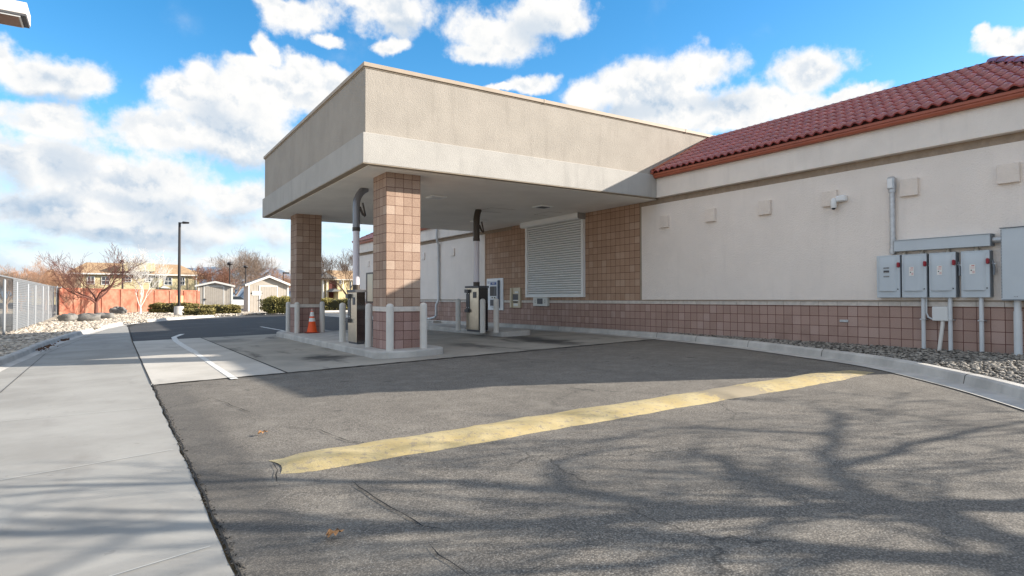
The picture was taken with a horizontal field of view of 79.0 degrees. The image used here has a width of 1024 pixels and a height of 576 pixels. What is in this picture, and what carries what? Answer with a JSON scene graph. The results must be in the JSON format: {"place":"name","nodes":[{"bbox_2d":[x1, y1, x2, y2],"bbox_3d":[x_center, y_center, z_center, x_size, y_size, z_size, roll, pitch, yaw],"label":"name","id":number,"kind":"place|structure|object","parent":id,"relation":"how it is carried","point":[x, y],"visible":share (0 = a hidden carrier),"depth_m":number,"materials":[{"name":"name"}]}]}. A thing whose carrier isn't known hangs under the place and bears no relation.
{"place":"outdoors","nodes":[
{"label":"outdoors","id":0,"kind":"place"},
{"bbox_2d":[0,299,243,575],"bbox_3d":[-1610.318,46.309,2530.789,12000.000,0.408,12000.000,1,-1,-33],"label":"ground","id":1,"kind":"structure","parent":0,"point":[233,567],"depth_m":3.93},
{"bbox_2d":[0,325,234,575],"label":"concrete walk","id":2,"kind":"structure","parent":1,"relation":"on","point":[107,517],"depth_m":4.72,"materials":[{"name":"concrete"}]},
{"bbox_2d":[36,343,57,350],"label":"leaf litter","id":3,"kind":"object","parent":2,"relation":"on","point":[44,348],"visible":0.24,"depth_m":17.29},
{"bbox_2d":[1,449,171,479],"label":"walk joint","id":4,"kind":"object","parent":2,"relation":"on","point":[86,464],"visible":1,"depth_m":4.99,"materials":[{"name":"grey"}]},
{"bbox_2d":[132,341,151,383],"bbox_3d":[-8.726,1.577,14.514,0.018,0.001,11.500,1,-1,-33],"label":"walk edge gap","id":5,"kind":"object","parent":2,"relation":"on","point":[143,364],"visible":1,"depth_m":12.41,"materials":[{"name":"black"}]},
{"bbox_2d":[110,546,208,575],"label":"walk joint","id":6,"kind":"object","parent":2,"relation":"on","point":[158,561],"visible":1,"depth_m":3.14,"materials":[{"name":"grey"}]},
{"bbox_2d":[0,309,243,353],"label":"planting bed","id":7,"kind":"object","parent":1,"relation":"on","point":[44,321],"visible":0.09,"depth_m":38.10,"materials":[{"name":"gravel"}]},
{"bbox_2d":[0,0,30,28],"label":"lamp post","id":8,"kind":"object","parent":7,"relation":"on","point":[14,13],"visible":1,"depth_m":10.98,"materials":[{"name":"grey"}]},
{"bbox_2d":[0,270,46,312],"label":"bare tree","id":9,"kind":"object","parent":7,"relation":"on","point":[10,285],"visible":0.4,"depth_m":50.10,"materials":[{"name":"brown plant"}]},
{"bbox_2d":[0,264,55,308],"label":"bare tree","id":10,"kind":"object","parent":7,"relation":"on","point":[32,276],"visible":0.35,"depth_m":56.27,"materials":[{"name":"orange plant"}]},
{"bbox_2d":[0,275,61,334],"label":"chain link fence","id":11,"kind":"object","parent":7,"relation":"on","point":[33,299],"visible":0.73,"depth_m":28.37,"materials":[{"name":"grey"}]},
{"bbox_2d":[18,255,87,308],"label":"bare tree","id":12,"kind":"object","parent":7,"relation":"on","point":[51,278],"visible":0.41,"depth_m":59.64,"materials":[{"name":"orange plant"}]},
{"bbox_2d":[57,313,77,320],"bbox_3d":[-25.261,1.681,35.325,1.316,0.526,0.694,0,-1,0],"label":"boulder","id":13,"kind":"object","parent":7,"relation":"on","point":[69,317],"visible":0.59,"depth_m":35.05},
{"bbox_2d":[39,266,99,295],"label":"bare tree","id":14,"kind":"object","parent":7,"relation":"on","point":[72,279],"visible":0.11,"depth_m":63.84,"materials":[{"name":"brown plant"}]},
{"bbox_2d":[77,313,100,320],"bbox_3d":[-23.452,1.649,34.378,1.187,0.558,0.727,0,-1,4],"label":"boulder","id":15,"kind":"object","parent":7,"relation":"on","point":[89,317],"visible":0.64,"depth_m":34.14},
{"bbox_2d":[37,243,152,313],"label":"bare tree","id":16,"kind":"object","parent":7,"relation":"on","point":[73,272],"visible":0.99,"depth_m":40.56,"materials":[{"name":"brown plant"}]},
{"bbox_2d":[96,312,115,318],"bbox_3d":[-24.508,1.684,37.413,1.155,0.473,0.770,0,-1,5],"label":"boulder","id":17,"kind":"object","parent":7,"relation":"on","point":[106,315],"visible":0.52,"depth_m":37.23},
{"bbox_2d":[109,306,127,313],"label":"boulder","id":18,"kind":"object","parent":7,"relation":"on","point":[117,310],"visible":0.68,"depth_m":44.83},
{"bbox_2d":[58,288,199,314],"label":"red wall","id":19,"kind":"structure","parent":7,"relation":"on","point":[125,298],"depth_m":48.72,"materials":[{"name":"concrete"}]},
{"bbox_2d":[0,311,278,356],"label":"landscape rock","id":20,"kind":"object","parent":7,"relation":"on","point":[11,341],"visible":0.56,"depth_m":27.05,"materials":[{"name":"gravel"}]},
{"bbox_2d":[119,245,175,313],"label":"birch tree","id":21,"kind":"object","parent":7,"relation":"on","point":[135,273],"visible":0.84,"depth_m":45.15,"materials":[{"name":"white plant"}]},
{"bbox_2d":[147,302,201,312],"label":"hedge","id":22,"kind":"object","parent":7,"relation":"on","point":[159,307],"visible":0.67,"depth_m":47.66,"materials":[{"name":"green"}]},
{"bbox_2d":[173,221,188,314],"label":"light pole","id":23,"kind":"object","parent":7,"relation":"on","point":[178,308],"visible":0.84,"depth_m":42.39,"materials":[{"name":"metal"}]},
{"bbox_2d":[182,308,215,314],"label":"hedge","id":24,"kind":"object","parent":7,"relation":"on","point":[199,311],"visible":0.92,"depth_m":40.88,"materials":[{"name":"green"}]},
{"bbox_2d":[199,304,240,313],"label":"hedge","id":25,"kind":"object","parent":7,"relation":"on","point":[229,308],"visible":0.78,"depth_m":44.24,"materials":[{"name":"green"}]},
{"bbox_2d":[227,262,232,283],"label":"light pole","id":26,"kind":"object","parent":7,"relation":"on","point":[229,263],"visible":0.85,"depth_m":77.96,"materials":[{"name":"brown metal"}]},
{"bbox_2d":[240,275,289,311],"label":"garden shed","id":27,"kind":"structure","parent":7,"relation":"on","point":[257,291],"depth_m":52.69,"materials":[{"name":"wood"}]},
{"bbox_2d":[259,285,277,310],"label":"door","id":28,"kind":"structure","parent":27,"relation":"in","point":[267,291],"depth_m":52.80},
{"bbox_2d":[0,303,243,310],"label":"lot","id":29,"kind":"structure","parent":1,"relation":"on","point":[241,309],"depth_m":80.95,"materials":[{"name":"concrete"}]},
{"bbox_2d":[32,270,58,304],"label":"house","id":30,"kind":"structure","parent":29,"relation":"on","point":[52,292],"depth_m":120.98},
{"bbox_2d":[120,260,124,288],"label":"light pole","id":31,"kind":"object","parent":29,"relation":"on","point":[123,273],"visible":0.23,"depth_m":61.98,"materials":[{"name":"brown metal"}]},
{"bbox_2d":[66,262,205,289],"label":"apartment block","id":32,"kind":"structure","parent":29,"relation":"on","point":[188,282],"depth_m":108.82,"materials":[{"name":"paint"}]},
{"bbox_2d":[101,276,109,284],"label":"window","id":33,"kind":"structure","parent":32,"relation":"in","point":[103,279],"depth_m":105.26,"materials":[{"name":"white"}]},
{"bbox_2d":[164,277,171,284],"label":"window","id":34,"kind":"structure","parent":32,"relation":"in","point":[169,279],"depth_m":110.39,"materials":[{"name":"white"}]},
{"bbox_2d":[181,277,184,284],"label":"window","id":35,"kind":"structure","parent":32,"relation":"in","point":[182,278],"depth_m":111.64,"materials":[{"name":"white"}]},
{"bbox_2d":[195,281,235,304],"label":"garden shed","id":36,"kind":"structure","parent":29,"relation":"on","point":[219,293],"depth_m":63.62,"materials":[{"name":"wood"}]},
{"bbox_2d":[203,286,223,304],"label":"door","id":37,"kind":"structure","parent":36,"relation":"in","point":[212,294],"depth_m":63.55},
{"bbox_2d":[203,270,242,290],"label":"bare tree","id":38,"kind":"object","parent":29,"relation":"on","point":[240,283],"visible":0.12,"depth_m":125.47,"materials":[{"name":"brown plant"}]},
{"bbox_2d":[201,248,270,295],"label":"bare tree","id":39,"kind":"object","parent":29,"relation":"on","point":[241,272],"visible":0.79,"depth_m":104.89,"materials":[{"name":"brown plant"}]},
{"bbox_2d":[233,296,243,304],"bbox_3d":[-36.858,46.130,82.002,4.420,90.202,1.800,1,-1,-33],"label":"parked car","id":40,"kind":"object","parent":29,"relation":"on","point":[237,300],"visible":0.18,"depth_m":82.17,"materials":[{"name":"grey"}]},
{"bbox_2d":[230,249,280,281],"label":"bare tree","id":41,"kind":"object","parent":29,"relation":"on","point":[257,264],"visible":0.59,"depth_m":111.91,"materials":[{"name":"brown plant"}]},
{"bbox_2d":[246,268,286,280],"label":"bare tree","id":42,"kind":"object","parent":29,"relation":"on","point":[275,276],"visible":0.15,"depth_m":118.03,"materials":[{"name":"orange plant"}]},
{"bbox_2d":[264,267,289,290],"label":"bare tree","id":43,"kind":"object","parent":29,"relation":"on","point":[285,279],"visible":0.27,"depth_m":111.19,"materials":[{"name":"orange plant"}]},
{"bbox_2d":[0,310,347,371],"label":"street curb","id":44,"kind":"structure","parent":1,"relation":"on","point":[14,358],"depth_m":19.93,"materials":[{"name":"concrete"}]},
{"bbox_2d":[185,263,237,285],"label":"bare tree","id":45,"kind":"object","parent":1,"relation":"on","point":[209,275],"visible":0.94,"depth_m":94.49,"materials":[{"name":"brown plant"}]},
{"bbox_2d":[321,270,352,298],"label":"apartment house","id":46,"kind":"structure","parent":1,"relation":"on","point":[328,291],"depth_m":95.02,"materials":[{"name":"paint"}]},
{"bbox_2d":[321,248,352,293],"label":"bare tree","id":47,"kind":"object","parent":1,"relation":"on","point":[343,269],"visible":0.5,"depth_m":62.17,"materials":[{"name":"brown plant"}]},
{"bbox_2d":[128,312,1023,575],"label":"asphalt lot","id":48,"kind":"structure","parent":1,"relation":"on","point":[877,472],"depth_m":4.54,"materials":[{"name":"asphalt"}]},
{"bbox_2d":[152,384,241,575],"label":"walk edge gap","id":49,"kind":"object","parent":48,"relation":"on","point":[214,519],"visible":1,"depth_m":4.01,"materials":[{"name":"black"}]},
{"bbox_2d":[152,385,246,575],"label":"edge crumbs","id":50,"kind":"object","parent":48,"relation":"on","point":[240,564],"visible":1,"depth_m":4.09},
{"bbox_2d":[133,338,283,384],"bbox_3d":[-7.859,1.565,15.014,2.020,0.048,11.696,1,-1,-33],"label":"concrete pad","id":51,"kind":"object","parent":48,"relation":"on","point":[161,359],"visible":1,"depth_m":12.71,"materials":[{"name":"concrete"}]},
{"bbox_2d":[171,334,197,352],"bbox_3d":[-9.975,1.617,18.742,0.468,0.016,8.883,0,-1,-30],"label":"lane line","id":52,"kind":"object","parent":51,"relation":"on","point":[178,342],"visible":1,"depth_m":17.60,"materials":[{"name":"white paint"}]},
{"bbox_2d":[194,352,237,378],"bbox_3d":[-6.060,1.511,12.495,0.121,0.003,5.870,1,-1,-33],"label":"lane line","id":53,"kind":"object","parent":51,"relation":"on","point":[217,367],"visible":1,"depth_m":11.86,"materials":[{"name":"white paint"}]},
{"bbox_2d":[202,338,286,372],"bbox_3d":[-7.050,1.545,15.550,0.030,0.003,11.570,1,-1,-33],"label":"pad joint","id":54,"kind":"object","parent":51,"relation":"on","point":[247,356],"visible":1,"depth_m":13.46,"materials":[{"name":"black"}]},
{"bbox_2d":[321,297,347,309],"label":"hedge","id":55,"kind":"object","parent":48,"relation":"on","point":[331,304],"visible":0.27,"depth_m":50.03,"materials":[{"name":"green"}]},
{"bbox_2d":[326,528,343,536],"bbox_3d":[-0.971,1.344,3.418,0.100,0.030,0.072,1,-1,-33],"label":"fallen leaf","id":56,"kind":"object","parent":48,"relation":"on","point":[330,532],"visible":1,"depth_m":3.41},
{"bbox_2d":[354,482,447,529],"bbox_3d":[-0.774,1.366,3.928,0.090,0.004,1.250,1,-1,-40],"label":"asphalt crack","id":57,"kind":"object","parent":48,"relation":"on","point":[391,507],"visible":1,"depth_m":3.89,"materials":[{"name":"asphalt"}]},
{"bbox_2d":[154,339,649,384],"bbox_3d":[-0.865,1.400,12.829,11.427,0.274,0.111,1,-1,-35],"label":"pad edge gap","id":58,"kind":"object","parent":48,"relation":"on","point":[394,362],"visible":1,"depth_m":11.88,"materials":[{"name":"black"}]},
{"bbox_2d":[204,329,652,372],"bbox_3d":[-3.053,1.474,18.118,9.580,0.230,11.570,1,-1,-33],"label":"canopy pad","id":59,"kind":"object","parent":48,"relation":"on","point":[284,354],"visible":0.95,"depth_m":15.30,"materials":[{"name":"concrete"}]},
{"bbox_2d":[276,330,442,358],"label":"traffic island","id":60,"kind":"structure","parent":59,"relation":"on","point":[328,339],"depth_m":14.15,"materials":[{"name":"concrete"}]},
{"bbox_2d":[286,302,289,331],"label":"bollard","id":61,"kind":"object","parent":60,"relation":"on","point":[287,316],"visible":0.94,"depth_m":20.29,"materials":[{"name":"metal"}]},
{"bbox_2d":[294,302,299,332],"bbox_3d":[-6.718,0.927,19.403,0.156,0.980,0.156,1,-1,-33],"label":"bollard","id":62,"kind":"object","parent":60,"relation":"on","point":[297,319],"visible":0.98,"depth_m":19.34,"materials":[{"name":"metal"}]},
{"bbox_2d":[304,309,319,332],"bbox_3d":[-6.253,1.027,19.405,0.380,0.755,0.380,1,-1,-33],"label":"traffic cone","id":63,"kind":"object","parent":60,"relation":"on","point":[311,328],"visible":1,"depth_m":19.32,"materials":[{"name":"orange"}]},
{"bbox_2d":[320,301,324,331],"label":"bollard","id":64,"kind":"object","parent":60,"relation":"on","point":[322,316],"visible":0.95,"depth_m":19.61,"materials":[{"name":"metal"}]},
{"bbox_2d":[339,303,345,341],"bbox_3d":[-4.245,0.858,15.540,0.156,0.980,0.156,1,-1,-33],"label":"bollard","id":65,"kind":"object","parent":60,"relation":"on","point":[342,322],"visible":0.99,"depth_m":15.48,"materials":[{"name":"metal"}]},
{"bbox_2d":[345,188,368,343],"bbox_3d":[-3.700,-0.576,15.013,0.479,3.858,0.670,1,-1,-33],"label":"tube kiosk","id":66,"kind":"object","parent":60,"relation":"on","point":[355,296],"visible":0.95,"depth_m":14.90,"materials":[{"name":"metal"}]},
{"bbox_2d":[365,303,371,346],"bbox_3d":[-3.191,0.829,13.832,0.156,0.980,0.156,1,-1,-33],"label":"bollard","id":67,"kind":"object","parent":60,"relation":"on","point":[368,324],"visible":0.98,"depth_m":13.77,"materials":[{"name":"paint"}]},
{"bbox_2d":[386,304,393,350],"bbox_3d":[-2.524,0.810,12.831,0.156,0.980,0.156,1,-1,-33],"label":"bollard","id":68,"kind":"object","parent":60,"relation":"on","point":[389,327],"visible":1,"depth_m":12.77,"materials":[{"name":"metal"}]},
{"bbox_2d":[420,302,426,348],"bbox_3d":[-1.894,0.798,13.276,0.156,0.980,0.156,1,-1,-33],"label":"bollard","id":69,"kind":"object","parent":60,"relation":"on","point":[423,324],"visible":0.97,"depth_m":13.21,"materials":[{"name":"metal"}]},
{"bbox_2d":[464,209,488,331],"bbox_3d":[-1.069,-0.558,18.706,0.448,3.738,0.800,1,-1,-33],"label":"tube kiosk","id":70,"kind":"object","parent":59,"relation":"on","point":[476,292],"visible":0.98,"depth_m":18.62,"materials":[{"name":"metal"}]},
{"bbox_2d":[427,323,529,336],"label":"traffic island","id":71,"kind":"structure","parent":59,"relation":"on","point":[506,332],"depth_m":19.33,"materials":[{"name":"concrete"}]},
{"bbox_2d":[456,299,460,330],"bbox_3d":[-1.649,0.816,19.000,0.156,0.980,0.156,1,-1,-33],"label":"bollard","id":72,"kind":"object","parent":71,"relation":"on","point":[458,314],"visible":1,"depth_m":18.93,"materials":[{"name":"metal"}]},
{"bbox_2d":[480,299,484,332],"bbox_3d":[-0.836,0.793,17.675,0.156,0.980,0.156,1,-1,-33],"label":"bollard","id":73,"kind":"object","parent":71,"relation":"on","point":[482,315],"visible":1,"depth_m":17.61,"materials":[{"name":"metal"}]},
{"bbox_2d":[494,298,498,332],"bbox_3d":[-0.451,0.785,17.776,0.156,0.980,0.156,1,-1,-33],"label":"bollard","id":74,"kind":"object","parent":71,"relation":"on","point":[496,315],"visible":1,"depth_m":17.71,"materials":[{"name":"paint"}]},
{"bbox_2d":[262,61,713,349],"bbox_3d":[-1.145,-1.487,19.419,10.710,5.891,9.930,1,-1,-33],"label":"drive through canopy","id":75,"kind":"object","parent":59,"relation":"on","point":[413,152],"visible":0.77,"depth_m":14.64,"materials":[{"name":"beige paint"}]},
{"bbox_2d":[428,542,470,575],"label":"asphalt crack","id":76,"kind":"object","parent":48,"relation":"on","point":[447,559],"visible":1,"depth_m":3.11,"materials":[{"name":"asphalt"}]},
{"bbox_2d":[270,370,873,473],"bbox_3d":[1.723,1.320,7.164,8.520,0.235,0.697,1,-1,-33],"label":"speed hump","id":77,"kind":"object","parent":48,"relation":"on","point":[322,459],"visible":1,"depth_m":6.00,"materials":[{"name":"yellow paint"}]},
{"bbox_2d":[325,313,1023,409],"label":"building curb","id":78,"kind":"structure","parent":1,"relation":"on","point":[1009,393],"depth_m":10.37,"materials":[{"name":"concrete"}]},
{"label":"rock bed soil","id":79,"kind":"structure","parent":78,"relation":"on","visible":0},
{"bbox_2d":[659,332,1023,383],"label":"river rock","id":80,"kind":"object","parent":79,"relation":"on","point":[1003,366],"visible":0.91,"depth_m":9.97,"materials":[{"name":"gravel"}]},
{"bbox_2d":[352,56,1023,353],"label":"bank building","id":81,"kind":"structure","parent":1,"relation":"on","point":[748,232],"depth_m":13.64,"materials":[{"name":"paint"}]},
{"bbox_2d":[366,272,372,302],"bbox_3d":[-8.225,-0.016,35.932,0.060,1.770,1.250,1,-1,-33],"label":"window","id":82,"kind":"structure","parent":81,"relation":"in","point":[369,276],"depth_m":35.91,"materials":[{"name":"grey glass"}]},
{"bbox_2d":[427,229,439,319],"bbox_3d":[-3.571,-0.641,28.342,0.304,4.235,0.963,1,-1,-38],"label":"downpipe","id":83,"kind":"object","parent":81,"relation":"attached to","point":[438,275],"visible":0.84,"depth_m":28.15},
{"bbox_2d":[487,278,503,309],"bbox_3d":[-0.692,0.241,24.137,0.122,1.235,1.230,1,-1,-33],"label":"cash machine","id":84,"kind":"object","parent":81,"relation":"attached to","point":[496,288],"visible":0.88,"depth_m":23.97,"materials":[{"name":"white"}]},
{"bbox_2d":[510,288,521,307],"bbox_3d":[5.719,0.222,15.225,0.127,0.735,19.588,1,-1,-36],"label":"night deposit","id":85,"kind":"object","parent":81,"relation":"attached to","point":[515,297],"visible":1,"depth_m":22.82,"materials":[{"name":"grey"}]},
{"bbox_2d":[513,294,517,299],"bbox_3d":[0.126,0.331,22.836,0.007,0.210,0.340,1,-1,-33],"label":"window","id":86,"kind":"structure","parent":85,"relation":"in","point":[515,296],"depth_m":22.83,"materials":[{"name":"grey"}]},
{"bbox_2d":[533,297,549,305],"bbox_3d":[1.008,0.477,21.498,0.108,0.300,0.860,1,-1,-33],"label":"teller drawer","id":87,"kind":"object","parent":81,"relation":"attached to","point":[540,301],"visible":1,"depth_m":21.40,"materials":[{"name":"white"}]},
{"bbox_2d":[537,298,542,303],"bbox_3d":[0.960,0.457,21.480,0.007,0.190,0.320,1,-1,-33],"label":"window","id":88,"kind":"structure","parent":87,"relation":"in","point":[539,300],"depth_m":21.46,"materials":[{"name":"grey"}]},
{"bbox_2d":[830,195,847,209],"bbox_3d":[6.648,-1.739,12.631,0.163,0.275,0.298,1,-1,-33],"label":"security camera","id":89,"kind":"object","parent":81,"relation":"attached to","point":[836,199],"visible":1,"depth_m":12.62,"materials":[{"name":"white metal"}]},
{"bbox_2d":[877,255,901,297],"bbox_3d":[7.182,-0.216,11.750,0.188,0.800,0.494,1,-1,-33],"label":"disconnect box","id":90,"kind":"object","parent":81,"relation":"attached to","point":[889,276],"visible":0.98,"depth_m":11.71,"materials":[{"name":"grey metal"}]},
{"bbox_2d":[878,257,896,290],"bbox_3d":[7.108,-0.261,11.766,0.028,0.640,0.340,1,-1,-33],"label":"door","id":91,"kind":"structure","parent":90,"relation":"in","point":[889,283],"depth_m":11.74,"materials":[{"name":"grey metal"}]},
{"bbox_2d":[887,176,895,253],"bbox_3d":[7.205,-1.376,11.770,0.150,1.470,0.132,1,-1,-33],"label":"service conduit","id":92,"kind":"object","parent":81,"relation":"attached to","point":[891,184],"visible":0.91,"depth_m":11.73,"materials":[{"name":"metal"}]},
{"bbox_2d":[902,253,929,297],"bbox_3d":[7.425,-0.223,11.372,0.188,0.800,0.494,1,-1,-33],"label":"disconnect box","id":93,"kind":"object","parent":81,"relation":"attached to","point":[915,275],"visible":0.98,"depth_m":11.34,"materials":[{"name":"grey metal"}]},
{"bbox_2d":[903,255,922,290],"bbox_3d":[7.351,-0.268,11.387,0.028,0.640,0.340,1,-1,-33],"label":"door","id":94,"kind":"structure","parent":93,"relation":"in","point":[910,283],"depth_m":11.36,"materials":[{"name":"grey metal"}]},
{"bbox_2d":[920,298,928,348],"bbox_3d":[7.522,0.676,11.320,0.140,1.010,0.090,1,-1,-33],"label":"conduit pipe","id":95,"kind":"object","parent":81,"relation":"attached to","point":[923,318],"visible":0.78,"depth_m":11.28,"materials":[{"name":"metal"}]},
{"bbox_2d":[925,298,947,349],"bbox_3d":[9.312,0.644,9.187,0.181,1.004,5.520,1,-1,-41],"label":"junction box","id":96,"kind":"object","parent":81,"relation":"attached to","point":[940,314],"visible":0.86,"depth_m":11.04,"materials":[{"name":"white"}]},
{"bbox_2d":[929,252,960,297],"bbox_3d":[7.673,-0.230,10.985,0.188,0.800,0.494,1,-1,-33],"label":"disconnect box","id":97,"kind":"object","parent":81,"relation":"attached to","point":[944,271],"visible":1,"depth_m":10.94,"materials":[{"name":"grey metal"}]},
{"bbox_2d":[930,254,951,290],"bbox_3d":[7.600,-0.275,11.000,0.028,0.640,0.340,1,-1,-33],"label":"door","id":98,"kind":"structure","parent":97,"relation":"in","point":[943,282],"depth_m":10.98,"materials":[{"name":"grey metal"}]},
{"bbox_2d":[893,233,1000,254],"bbox_3d":[7.684,-0.755,10.992,0.185,0.299,1.690,1,-1,-33],"label":"wireway","id":99,"kind":"object","parent":81,"relation":"attached to","point":[948,243],"visible":0.98,"depth_m":10.93,"materials":[{"name":"grey metal"}]},
{"bbox_2d":[948,298,955,350],"bbox_3d":[7.755,0.669,10.957,0.140,1.010,0.090,1,-1,-33],"label":"conduit pipe","id":100,"kind":"object","parent":81,"relation":"attached to","point":[950,324],"visible":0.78,"depth_m":10.92,"materials":[{"name":"metal"}]},
{"bbox_2d":[961,250,995,297],"bbox_3d":[7.944,-0.238,10.564,0.188,0.800,0.494,1,-1,-33],"label":"disconnect box","id":101,"kind":"object","parent":81,"relation":"attached to","point":[978,268],"visible":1,"depth_m":10.52,"materials":[{"name":"grey metal"}]},
{"bbox_2d":[962,252,985,289],"bbox_3d":[7.870,-0.282,10.580,0.028,0.640,0.340,1,-1,-33],"label":"door","id":102,"kind":"structure","parent":101,"relation":"in","point":[977,281],"depth_m":10.55,"materials":[{"name":"grey metal"}]},
{"bbox_2d":[978,298,986,351],"bbox_3d":[8.008,0.662,10.563,0.140,1.010,0.090,1,-1,-33],"label":"conduit pipe","id":103,"kind":"object","parent":81,"relation":"attached to","point":[981,320],"visible":0.78,"depth_m":10.52,"materials":[{"name":"metal"}]},
{"bbox_2d":[999,226,1023,300],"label":"meter cabinet","id":104,"kind":"object","parent":81,"relation":"attached to","point":[1012,263],"visible":1,"depth_m":10.08,"materials":[{"name":"grey metal"}]},
{"bbox_2d":[1013,301,1022,355],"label":"conduit pipe","id":105,"kind":"object","parent":81,"relation":"attached to","point":[1018,330],"visible":0.76,"depth_m":10.05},
{"bbox_2d":[0,267,289,298],"bbox_3d":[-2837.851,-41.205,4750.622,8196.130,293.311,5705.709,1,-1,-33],"label":"mountains","id":106,"kind":"structure","parent":0,"point":[241,294],"depth_m":4919.68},
{"bbox_2d":[127,314,372,340],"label":"asphalt","id":107,"kind":"structure","parent":0,"point":[215,327],"depth_m":27.41,"materials":[{"name":"asphalt"}]},
{"bbox_2d":[259,295,289,313],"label":"hedge","id":108,"kind":"object","parent":107,"relation":"on","point":[271,305],"visible":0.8,"depth_m":43.08,"materials":[{"name":"green"}]},
{"bbox_2d":[280,296,289,313],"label":"hedge","id":109,"kind":"object","parent":107,"relation":"on","point":[286,298],"visible":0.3,"depth_m":43.10,"materials":[{"name":"green"}]},
{"bbox_2d":[0,0,1023,276],"label":"sky","id":110,"kind":"structure","parent":0,"point":[123,122],"materials":[{"name":"blue"}]}
]}

